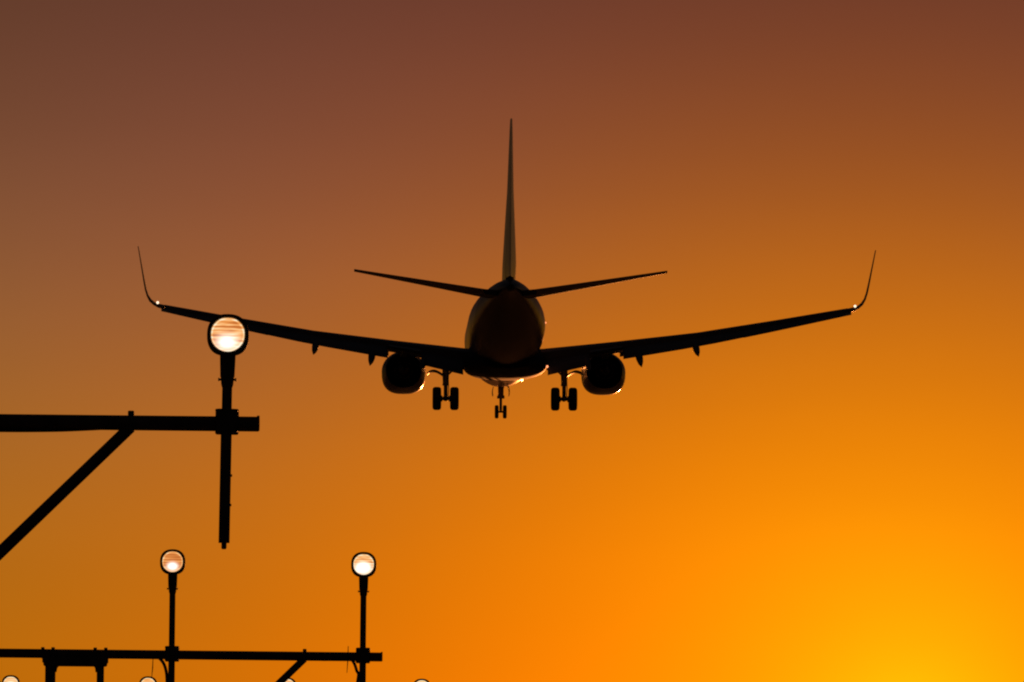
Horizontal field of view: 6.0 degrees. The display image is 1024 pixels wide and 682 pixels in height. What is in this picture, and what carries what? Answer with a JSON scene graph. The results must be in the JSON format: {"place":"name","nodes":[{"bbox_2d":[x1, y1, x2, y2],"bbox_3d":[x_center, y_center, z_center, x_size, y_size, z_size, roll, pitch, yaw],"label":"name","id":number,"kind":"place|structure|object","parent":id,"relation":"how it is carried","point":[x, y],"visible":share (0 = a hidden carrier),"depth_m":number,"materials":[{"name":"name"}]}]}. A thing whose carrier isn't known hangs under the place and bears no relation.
{"place":"outdoors","nodes":[
{"label":"outdoors","id":0,"kind":"place"},
{"bbox_2d":[138,118,875,418],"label":"airliner","id":1,"kind":"object","parent":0,"point":[504,334],"visible":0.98,"depth_m":472.68,"materials":[{"name":"paint"}]},
{"bbox_2d":[0,0,1023,681],"label":"sky","id":2,"kind":"structure","parent":0,"point":[841,499],"materials":[{"name":"orange"}]},
{"label":"ground","id":3,"kind":"structure","parent":0,"visible":0},
{"bbox_2d":[0,411,259,559],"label":"approach light mast","id":4,"kind":"object","parent":3,"relation":"on","point":[125,426],"visible":1,"depth_m":46.03,"materials":[{"name":"metal"}]},
{"bbox_2d":[207,314,248,548],"bbox_3d":[-1.354,0.432,46.025,0.198,1.113,0.206,1,-4,0],"label":"approach lamp","id":5,"kind":"object","parent":4,"relation":"attached to","point":[227,337],"visible":1,"depth_m":45.96,"materials":[{"name":"metal"}]},
{"bbox_2d":[0,647,382,681],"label":"approach light mast","id":6,"kind":"object","parent":3,"relation":"on","point":[53,659],"visible":1,"depth_m":75.96,"materials":[{"name":"metal"}]},
{"bbox_2d":[154,549,184,681],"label":"approach lamp","id":7,"kind":"object","parent":6,"relation":"attached to","point":[172,563],"visible":1,"depth_m":75.91,"materials":[{"name":"metal"}]},
{"bbox_2d":[348,552,375,681],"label":"approach lamp","id":8,"kind":"object","parent":6,"relation":"attached to","point":[363,566],"visible":1,"depth_m":75.91,"materials":[{"name":"metal"}]},
{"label":"approach light mast","id":9,"kind":"object","parent":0,"visible":0},
{"bbox_2d":[2,675,19,681],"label":"approach lamp","id":10,"kind":"object","parent":9,"relation":"attached to","point":[10,678],"visible":1,"depth_m":105.84,"materials":[{"name":"glass"}]},
{"bbox_2d":[140,676,156,681],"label":"approach lamp","id":11,"kind":"object","parent":9,"relation":"attached to","point":[147,679],"visible":1,"depth_m":105.84,"materials":[{"name":"glass"}]},
{"bbox_2d":[415,679,428,681],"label":"approach lamp","id":12,"kind":"object","parent":9,"relation":"attached to","point":[421,680],"visible":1,"depth_m":105.84,"materials":[{"name":"glass"}]}
]}

